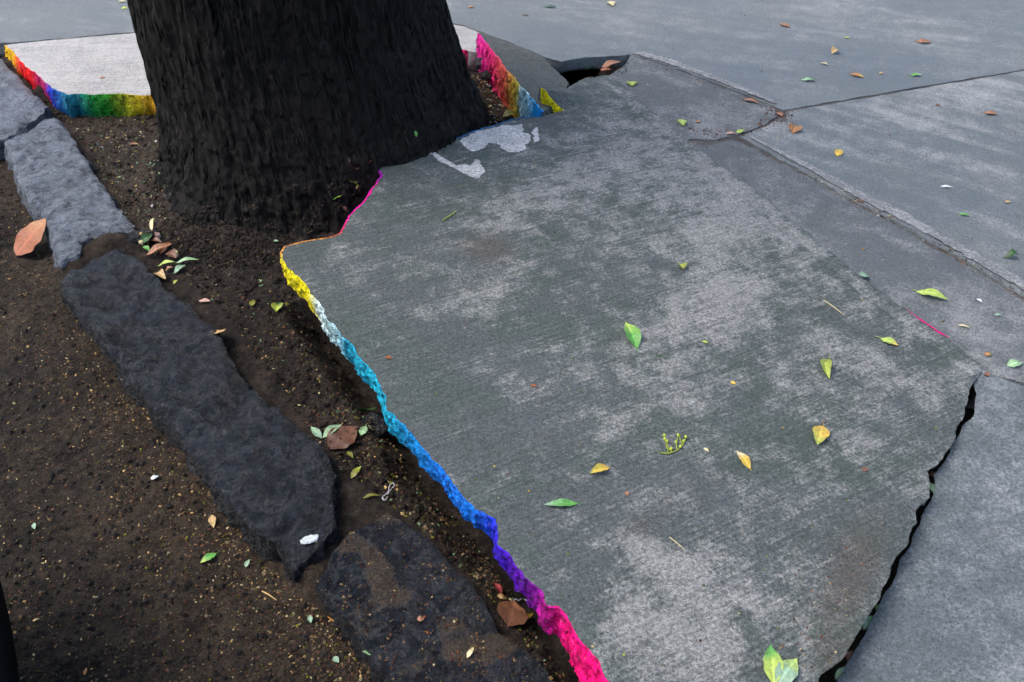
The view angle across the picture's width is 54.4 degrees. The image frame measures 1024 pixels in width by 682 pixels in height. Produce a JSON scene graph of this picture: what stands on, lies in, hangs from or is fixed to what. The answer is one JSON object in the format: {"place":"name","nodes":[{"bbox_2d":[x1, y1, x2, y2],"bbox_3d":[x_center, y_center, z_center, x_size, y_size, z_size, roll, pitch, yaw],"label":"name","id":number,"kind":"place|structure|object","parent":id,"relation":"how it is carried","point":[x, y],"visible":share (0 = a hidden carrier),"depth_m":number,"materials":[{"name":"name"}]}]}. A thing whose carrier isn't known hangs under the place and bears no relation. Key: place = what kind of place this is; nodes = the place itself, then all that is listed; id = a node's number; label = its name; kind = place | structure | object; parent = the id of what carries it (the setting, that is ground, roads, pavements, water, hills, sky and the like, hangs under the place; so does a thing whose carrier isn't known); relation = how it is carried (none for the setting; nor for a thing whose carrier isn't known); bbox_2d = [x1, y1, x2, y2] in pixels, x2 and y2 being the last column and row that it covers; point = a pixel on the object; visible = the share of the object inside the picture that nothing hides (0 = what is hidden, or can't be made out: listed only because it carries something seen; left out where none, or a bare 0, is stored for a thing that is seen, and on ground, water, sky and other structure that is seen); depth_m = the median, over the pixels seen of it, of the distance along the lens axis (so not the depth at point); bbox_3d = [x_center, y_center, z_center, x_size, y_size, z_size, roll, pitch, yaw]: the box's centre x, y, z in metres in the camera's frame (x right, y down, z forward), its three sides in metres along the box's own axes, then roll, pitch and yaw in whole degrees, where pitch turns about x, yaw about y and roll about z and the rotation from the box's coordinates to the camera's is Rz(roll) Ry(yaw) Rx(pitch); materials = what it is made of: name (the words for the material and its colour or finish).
{"place":"outdoors","nodes":[
{"label":"outdoors","id":0,"kind":"place"},
{"bbox_2d":[0,159,371,681],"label":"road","id":1,"kind":"structure","parent":0,"point":[304,585],"depth_m":1.89,"materials":[{"name":"brown soil"}]},
{"bbox_2d":[0,581,18,681],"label":"car wheel","id":2,"kind":"object","parent":1,"relation":"on","point":[8,667],"visible":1,"depth_m":1.59,"materials":[{"name":"rubber"}]},
{"bbox_2d":[14,218,45,254],"bbox_3d":[-1.261,-0.269,2.599,0.089,0.064,0.092,0,40,0],"label":"fallen leaf","id":3,"kind":"object","parent":1,"relation":"on","point":[28,238],"visible":1,"depth_m":2.60,"materials":[{"name":"orange plant"}]},
{"bbox_2d":[0,176,370,681],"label":"road grit","id":4,"kind":"object","parent":1,"relation":"on","point":[323,653],"visible":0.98,"depth_m":1.80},
{"bbox_2d":[200,552,217,562],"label":"fallen leaf","id":5,"kind":"object","parent":1,"relation":"on","point":[207,556],"visible":1,"depth_m":1.84,"materials":[{"name":"green plant"}]},
{"bbox_2d":[208,515,215,527],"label":"fallen leaf","id":6,"kind":"object","parent":1,"relation":"on","point":[211,519],"visible":1,"depth_m":1.90,"materials":[{"name":"beige plant"}]},
{"bbox_2d":[332,656,338,662],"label":"fallen leaf","id":7,"kind":"object","parent":1,"relation":"on","point":[335,659],"visible":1,"depth_m":1.68,"materials":[{"name":"green plant"}]},
{"bbox_2d":[1,55,617,681],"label":"soil","id":8,"kind":"structure","parent":0,"point":[355,507],"depth_m":2.30,"materials":[{"name":"brown soil"}]},
{"bbox_2d":[0,58,53,159],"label":"kerb stone","id":9,"kind":"object","parent":8,"relation":"on","point":[24,109],"visible":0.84,"depth_m":3.10,"materials":[{"name":"grey stone"}]},
{"bbox_2d":[4,118,135,269],"bbox_3d":[-1.270,-0.409,2.817,0.231,0.146,0.796,-23,45,-25],"label":"kerb stone","id":10,"kind":"object","parent":8,"relation":"on","point":[61,189],"visible":0.93,"depth_m":2.73,"materials":[{"name":"grey stone"}]},
{"bbox_2d":[71,115,171,248],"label":"soil litter","id":11,"kind":"object","parent":8,"relation":"on","point":[125,167],"visible":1,"depth_m":2.87,"materials":[{"name":"brown soil"}]},
{"bbox_2d":[127,228,160,243],"bbox_3d":[-0.969,-0.272,2.603,0.104,0.043,0.046,-19,44,-22],"label":"stone","id":12,"kind":"object","parent":8,"relation":"on","point":[134,237],"visible":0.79,"depth_m":2.59,"materials":[{"name":"grey stone"}]},
{"bbox_2d":[140,233,151,242],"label":"fallen leaf","id":13,"kind":"object","parent":8,"relation":"on","point":[145,237],"visible":1,"depth_m":2.58,"materials":[{"name":"green plant"}]},
{"bbox_2d":[149,217,157,229],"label":"fallen leaf","id":14,"kind":"object","parent":8,"relation":"on","point":[151,223],"visible":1,"depth_m":2.61,"materials":[{"name":"yellow plant"}]},
{"bbox_2d":[150,237,160,241],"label":"fallen leaf","id":15,"kind":"object","parent":8,"relation":"on","point":[156,239],"visible":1,"depth_m":2.58,"materials":[{"name":"plant"}]},
{"bbox_2d":[154,232,160,238],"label":"fallen leaf","id":16,"kind":"object","parent":8,"relation":"on","point":[157,235],"visible":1,"depth_m":2.60,"materials":[{"name":"brown plant"}]},
{"bbox_2d":[145,243,170,254],"bbox_3d":[-0.909,-0.236,2.560,0.074,0.021,0.022,-18,43,-20],"label":"fallen leaf","id":17,"kind":"object","parent":8,"relation":"on","point":[154,248],"visible":1,"depth_m":2.56,"materials":[{"name":"plant"}]},
{"bbox_2d":[153,269,165,278],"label":"fallen leaf","id":18,"kind":"object","parent":8,"relation":"on","point":[161,273],"visible":1,"depth_m":2.48,"materials":[{"name":"brown plant"}]},
{"bbox_2d":[159,242,169,254],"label":"fallen leaf","id":19,"kind":"object","parent":8,"relation":"on","point":[162,250],"visible":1,"depth_m":2.57,"materials":[{"name":"brown plant"}]},
{"bbox_2d":[159,260,173,265],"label":"fallen leaf","id":20,"kind":"object","parent":8,"relation":"on","point":[165,261],"visible":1,"depth_m":2.53,"materials":[{"name":"yellow plant"}]},
{"bbox_2d":[166,249,175,257],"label":"fallen leaf","id":21,"kind":"object","parent":8,"relation":"on","point":[172,253],"visible":1,"depth_m":2.53,"materials":[{"name":"plant"}]},
{"bbox_2d":[173,265,184,273],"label":"fallen leaf","id":22,"kind":"object","parent":8,"relation":"on","point":[177,267],"visible":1,"depth_m":2.50,"materials":[{"name":"green plant"}]},
{"bbox_2d":[175,257,196,262],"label":"fallen leaf","id":23,"kind":"object","parent":8,"relation":"on","point":[186,258],"visible":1,"depth_m":2.52,"materials":[{"name":"green plant"}]},
{"bbox_2d":[61,248,339,583],"bbox_3d":[-0.690,0.116,2.187,0.248,0.150,1.208,-28,47,-29],"label":"kerb stone","id":24,"kind":"object","parent":8,"relation":"on","point":[259,466],"visible":0.97,"depth_m":2.07,"materials":[{"name":"grey stone"}]},
{"bbox_2d":[300,534,318,544],"bbox_3d":[-0.366,0.358,1.797,0.036,0.004,0.020,-13,42,-15],"label":"bird dropping","id":25,"kind":"object","parent":24,"relation":"on","point":[309,539],"visible":1,"depth_m":1.79,"materials":[{"name":"white"}]},
{"bbox_2d":[199,298,209,301],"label":"fallen leaf","id":26,"kind":"object","parent":8,"relation":"on","point":[204,300],"visible":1,"depth_m":2.40,"materials":[{"name":"pink plant"}]},
{"bbox_2d":[4,24,484,117],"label":"pavement slab","id":27,"kind":"structure","parent":8,"relation":"on","point":[65,74],"depth_m":3.24,"materials":[{"name":"concrete"}]},
{"bbox_2d":[163,179,362,269],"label":"soil clods","id":28,"kind":"object","parent":8,"relation":"on","point":[207,245],"visible":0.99,"depth_m":2.58,"materials":[{"name":"brown soil"}]},
{"bbox_2d":[170,180,359,267],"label":"soil litter","id":29,"kind":"object","parent":8,"relation":"on","point":[243,232],"visible":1,"depth_m":2.58,"materials":[{"name":"brown soil"}]},
{"bbox_2d":[271,302,282,310],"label":"fallen leaf","id":30,"kind":"object","parent":8,"relation":"on","point":[276,306],"visible":1,"depth_m":2.38,"materials":[{"name":"yellow plant"}]},
{"bbox_2d":[127,0,501,240],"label":"tree","id":31,"kind":"object","parent":8,"relation":"on","point":[256,100],"visible":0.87,"depth_m":2.52,"materials":[{"name":"black plant"}]},
{"bbox_2d":[311,427,321,438],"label":"fallen leaf","id":32,"kind":"object","parent":8,"relation":"on","point":[316,432],"visible":1,"depth_m":2.06,"materials":[{"name":"green plant"}]},
{"bbox_2d":[323,424,341,437],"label":"fallen leaf","id":33,"kind":"object","parent":8,"relation":"on","point":[328,429],"visible":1,"depth_m":2.06,"materials":[{"name":"green plant"}]},
{"bbox_2d":[327,426,357,448],"bbox_3d":[-0.350,0.197,2.046,0.062,0.010,0.066,0,40,0],"label":"fallen leaf","id":34,"kind":"object","parent":8,"relation":"on","point":[346,440],"visible":1,"depth_m":2.04,"materials":[{"name":"brown plant"}]},
{"bbox_2d":[351,466,360,477],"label":"fallen leaf","id":35,"kind":"object","parent":8,"relation":"on","point":[355,471],"visible":1,"depth_m":1.97,"materials":[{"name":"plant"}]},
{"bbox_2d":[359,426,366,434],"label":"fallen leaf","id":36,"kind":"object","parent":8,"relation":"on","point":[362,430],"visible":1,"depth_m":2.06,"materials":[{"name":"green plant"}]},
{"bbox_2d":[358,407,376,411],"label":"fallen leaf","id":37,"kind":"object","parent":8,"relation":"on","point":[363,409],"visible":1,"depth_m":2.12,"materials":[{"name":"green plant"}]},
{"bbox_2d":[363,493,379,497],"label":"fallen leaf","id":38,"kind":"object","parent":8,"relation":"on","point":[370,494],"visible":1,"depth_m":1.93,"materials":[{"name":"plant"}]},
{"bbox_2d":[361,411,389,437],"bbox_3d":[-0.292,0.182,2.115,0.066,0.067,0.065,-18,43,-20],"label":"stone","id":39,"kind":"object","parent":8,"relation":"on","point":[378,421],"visible":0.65,"depth_m":2.09,"materials":[{"name":"grey stone"}]},
{"bbox_2d":[382,483,394,500],"bbox_3d":[-0.242,0.295,1.945,0.011,0.005,0.048,13,42,15],"label":"wire","id":40,"kind":"object","parent":8,"relation":"on","point":[387,492],"visible":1,"depth_m":1.94,"materials":[{"name":"silver metal"}]},
{"bbox_2d":[315,512,554,681],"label":"kerb stone","id":41,"kind":"object","parent":8,"relation":"on","point":[414,637],"visible":0.97,"depth_m":1.70,"materials":[{"name":"grey stone"}]},
{"bbox_2d":[314,516,551,681],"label":"soil litter","id":42,"kind":"object","parent":41,"relation":"on","point":[427,632],"visible":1,"depth_m":1.69,"materials":[{"name":"brown soil"}]},
{"bbox_2d":[467,647,473,657],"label":"fallen leaf","id":43,"kind":"object","parent":41,"relation":"on","point":[469,652],"visible":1,"depth_m":1.63,"materials":[{"name":"beige plant"}]},
{"bbox_2d":[474,57,482,69],"bbox_3d":[-0.105,-0.925,3.320,0.045,0.045,0.043,0,40,0],"label":"stone","id":44,"kind":"object","parent":8,"relation":"on","point":[478,63],"visible":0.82,"depth_m":3.31,"materials":[{"name":"grey stone"}]},
{"bbox_2d":[480,70,491,80],"bbox_3d":[-0.079,-0.872,3.264,0.054,0.035,0.043,-27,47,-29],"label":"stone","id":45,"kind":"object","parent":8,"relation":"on","point":[486,74],"visible":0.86,"depth_m":3.25,"materials":[{"name":"grey stone"}]},
{"bbox_2d":[470,70,506,126],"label":"soil litter","id":46,"kind":"object","parent":8,"relation":"on","point":[490,96],"visible":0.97,"depth_m":3.20,"materials":[{"name":"brown soil"}]},
{"bbox_2d":[494,583,501,593],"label":"fallen leaf","id":47,"kind":"object","parent":8,"relation":"on","point":[498,587],"visible":1,"depth_m":1.78,"materials":[{"name":"red plant"}]},
{"bbox_2d":[497,594,506,598],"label":"fallen leaf","id":48,"kind":"object","parent":8,"relation":"on","point":[501,596],"visible":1,"depth_m":1.77,"materials":[{"name":"beige plant"}]},
{"bbox_2d":[503,109,515,115],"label":"fallen leaf","id":49,"kind":"object","parent":8,"relation":"on","point":[507,112],"visible":1,"depth_m":3.10,"materials":[{"name":"plant"}]},
{"bbox_2d":[497,601,528,626],"bbox_3d":[0.001,0.478,1.746,0.052,0.031,0.058,-23,45,-25],"label":"fallen leaf","id":50,"kind":"object","parent":8,"relation":"on","point":[511,613],"visible":1,"depth_m":1.74,"materials":[{"name":"brown plant"}]},
{"bbox_2d":[476,33,569,117],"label":"pavement slab","id":51,"kind":"structure","parent":8,"relation":"on","point":[521,77],"depth_m":3.13,"materials":[{"name":"concrete"}]},
{"bbox_2d":[571,54,627,79],"bbox_3d":[0.302,-0.917,3.413,0.172,0.222,0.546,0,40,0],"label":"joint debris","id":52,"kind":"object","parent":8,"relation":"on","point":[596,72],"visible":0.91,"depth_m":3.32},
{"bbox_2d":[599,60,619,67],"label":"fallen leaf","id":53,"kind":"object","parent":8,"relation":"on","point":[607,63],"visible":1,"depth_m":3.27,"materials":[{"name":"brown plant"}]},
{"bbox_2d":[280,75,980,681],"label":"pavement slab","id":54,"kind":"structure","parent":8,"relation":"on","point":[472,327],"depth_m":1.99,"materials":[{"name":"concrete"}]},
{"bbox_2d":[544,498,581,505],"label":"fallen leaf","id":55,"kind":"object","parent":54,"relation":"on","point":[562,502],"visible":1,"depth_m":1.71,"materials":[{"name":"green plant"}]},
{"bbox_2d":[590,463,608,472],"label":"fallen leaf","id":56,"kind":"object","parent":54,"relation":"on","point":[598,467],"visible":1,"depth_m":1.78,"materials":[{"name":"yellow plant"}]},
{"bbox_2d":[308,162,946,677],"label":"slab crumbs","id":57,"kind":"object","parent":54,"relation":"on","point":[686,432],"visible":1,"depth_m":1.75,"materials":[{"name":"grey concrete"}]},
{"bbox_2d":[624,322,640,352],"bbox_3d":[0.253,-0.013,2.090,0.035,0.017,0.098,0,40,0],"label":"fallen leaf","id":58,"kind":"object","parent":54,"relation":"on","point":[633,333],"visible":1,"depth_m":2.09,"materials":[{"name":"green plant"}]},
{"bbox_2d":[659,433,686,453],"bbox_3d":[0.299,0.191,1.846,0.045,0.009,0.061,10,41,12],"label":"seed sprig","id":59,"kind":"object","parent":54,"relation":"on","point":[676,442],"visible":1,"depth_m":1.85,"materials":[{"name":"green plant"}]},
{"bbox_2d":[677,262,686,269],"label":"fallen leaf","id":60,"kind":"object","parent":54,"relation":"on","point":[683,266],"visible":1,"depth_m":2.31,"materials":[{"name":"yellow plant"}]},
{"bbox_2d":[737,451,750,469],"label":"fallen leaf","id":61,"kind":"object","parent":54,"relation":"on","point":[745,459],"visible":1,"depth_m":1.82,"materials":[{"name":"yellow plant"}]},
{"bbox_2d":[763,644,783,681],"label":"fallen leaf","id":62,"kind":"object","parent":54,"relation":"on","point":[772,659],"visible":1,"depth_m":1.48,"materials":[{"name":"green plant"}]},
{"bbox_2d":[775,658,798,681],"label":"fallen leaf","id":63,"kind":"object","parent":54,"relation":"on","point":[788,672],"visible":1,"depth_m":1.47,"materials":[{"name":"green plant"}]},
{"bbox_2d":[813,423,829,444],"bbox_3d":[0.587,0.175,1.891,0.035,0.015,0.066,0,40,0],"label":"fallen leaf","id":64,"kind":"object","parent":54,"relation":"on","point":[821,433],"visible":1,"depth_m":1.88,"materials":[{"name":"yellow plant"}]},
{"bbox_2d":[820,355,831,378],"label":"fallen leaf","id":65,"kind":"object","parent":54,"relation":"on","point":[826,364],"visible":1,"depth_m":2.04,"materials":[{"name":"yellow plant"}]},
{"bbox_2d":[781,538,878,673],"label":"slab crumbs","id":66,"kind":"object","parent":54,"relation":"on","point":[820,606],"visible":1,"depth_m":1.58,"materials":[{"name":"grey concrete"}]},
{"bbox_2d":[875,336,897,344],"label":"fallen leaf","id":67,"kind":"object","parent":54,"relation":"on","point":[890,340],"visible":1,"depth_m":2.14,"materials":[{"name":"yellow plant"}]},
{"bbox_2d":[0,0,1023,110],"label":"pavement","id":68,"kind":"structure","parent":0,"point":[727,44],"depth_m":3.44,"materials":[{"name":"concrete"}]},
{"bbox_2d":[616,10,1023,334],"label":"pavement crumbs","id":69,"kind":"object","parent":68,"relation":"on","point":[914,170],"visible":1,"depth_m":2.75,"materials":[{"name":"grey gravel"}]},
{"bbox_2d":[831,46,838,52],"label":"fallen leaf","id":70,"kind":"object","parent":68,"relation":"on","point":[833,49],"visible":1,"depth_m":3.32,"materials":[{"name":"yellow plant"}]},
{"bbox_2d":[916,39,930,42],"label":"fallen leaf","id":71,"kind":"object","parent":68,"relation":"on","point":[922,40],"visible":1,"depth_m":3.39,"materials":[{"name":"plant"}]},
{"bbox_2d":[690,70,1023,300],"bbox_3d":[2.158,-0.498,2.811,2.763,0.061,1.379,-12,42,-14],"label":"pavement","id":72,"kind":"structure","parent":0,"point":[875,165],"depth_m":2.78,"materials":[{"name":"concrete"}]},
{"bbox_2d":[609,55,777,140],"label":"pavement slab","id":73,"kind":"structure","parent":72,"relation":"on","point":[669,97],"depth_m":3.05,"materials":[{"name":"grey concrete"}]},
{"bbox_2d":[626,81,636,85],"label":"fallen leaf","id":74,"kind":"object","parent":73,"relation":"on","point":[631,83],"visible":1,"depth_m":3.14,"materials":[{"name":"green plant"}]},
{"bbox_2d":[677,119,686,124],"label":"fallen leaf","id":75,"kind":"object","parent":73,"relation":"on","point":[682,121],"visible":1,"depth_m":2.94,"materials":[{"name":"green plant"}]},
{"bbox_2d":[643,62,775,113],"bbox_3d":[0.623,-0.809,3.144,0.535,0.010,0.045,33,50,33],"label":"joint debris","id":76,"kind":"object","parent":73,"relation":"on","point":[718,87],"visible":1,"depth_m":3.13,"materials":[{"name":"grey gravel"}]},
{"bbox_2d":[683,107,794,137],"bbox_3d":[0.688,-0.639,2.941,0.359,0.011,0.130,-15,42,-17],"label":"joint debris","id":77,"kind":"object","parent":73,"relation":"on","point":[751,127],"visible":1,"depth_m":2.94,"materials":[{"name":"brown soil"}]},
{"bbox_2d":[740,98,758,102],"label":"fallen leaf","id":78,"kind":"object","parent":73,"relation":"on","point":[752,99],"visible":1,"depth_m":3.05,"materials":[{"name":"brown plant"}]},
{"bbox_2d":[788,124,801,133],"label":"fallen leaf","id":79,"kind":"object","parent":72,"relation":"on","point":[793,128],"visible":1,"depth_m":2.90,"materials":[{"name":"brown plant"}]},
{"bbox_2d":[834,149,842,155],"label":"fallen leaf","id":80,"kind":"object","parent":72,"relation":"on","point":[837,152],"visible":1,"depth_m":2.80,"materials":[{"name":"yellow plant"}]},
{"bbox_2d":[837,369,1023,681],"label":"pavement slab","id":81,"kind":"structure","parent":72,"relation":"on","point":[950,607],"depth_m":1.69,"materials":[{"name":"concrete"}]},
{"bbox_2d":[835,667,844,678],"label":"fallen leaf","id":82,"kind":"object","parent":81,"relation":"on","point":[839,671],"visible":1,"depth_m":1.56,"materials":[{"name":"green plant"}]},
{"bbox_2d":[845,650,853,660],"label":"fallen leaf","id":83,"kind":"object","parent":81,"relation":"on","point":[849,654],"visible":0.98,"depth_m":1.58,"materials":[{"name":"brown plant"}]},
{"bbox_2d":[863,616,872,629],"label":"fallen leaf","id":84,"kind":"object","parent":81,"relation":"on","point":[866,623],"visible":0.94,"depth_m":1.63,"materials":[{"name":"green plant"}]},
{"bbox_2d":[929,483,934,492],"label":"fallen leaf","id":85,"kind":"object","parent":81,"relation":"on","point":[932,486],"visible":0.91,"depth_m":1.86,"materials":[{"name":"green plant"}]},
{"bbox_2d":[982,110,996,113],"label":"fallen leaf","id":86,"kind":"object","parent":72,"relation":"on","point":[990,112],"visible":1,"depth_m":2.98,"materials":[{"name":"brown plant"}]},
{"bbox_2d":[1004,249,1018,257],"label":"fallen leaf","id":87,"kind":"object","parent":72,"relation":"on","point":[1011,252],"visible":1,"depth_m":2.41,"materials":[{"name":"green plant"}]},
{"bbox_2d":[695,140,1023,385],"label":"pavement","id":88,"kind":"structure","parent":0,"point":[896,275],"depth_m":2.40,"materials":[{"name":"grey concrete"}]},
{"bbox_2d":[859,271,868,276],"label":"fallen leaf","id":89,"kind":"object","parent":88,"relation":"on","point":[861,273],"visible":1,"depth_m":2.35,"materials":[{"name":"teal plant"}]},
{"bbox_2d":[815,177,1023,297],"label":"joint debris","id":90,"kind":"object","parent":88,"relation":"on","point":[923,239],"visible":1,"depth_m":2.46,"materials":[{"name":"brown soil"}]},
{"bbox_2d":[911,288,946,298],"bbox_3d":[0.964,-0.109,2.297,0.083,0.013,0.029,20,44,22],"label":"fallen leaf","id":91,"kind":"object","parent":88,"relation":"on","point":[932,292],"visible":1,"depth_m":2.29,"materials":[{"name":"plant"}]},
{"bbox_2d":[1004,359,1022,366],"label":"fallen leaf","id":92,"kind":"object","parent":88,"relation":"on","point":[1013,363],"visible":1,"depth_m":2.12,"materials":[{"name":"green plant"}]},
{"bbox_2d":[818,385,974,681],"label":"ground","id":93,"kind":"structure","parent":0,"point":[827,676],"depth_m":2.02,"materials":[{"name":"black soil"}]}
]}

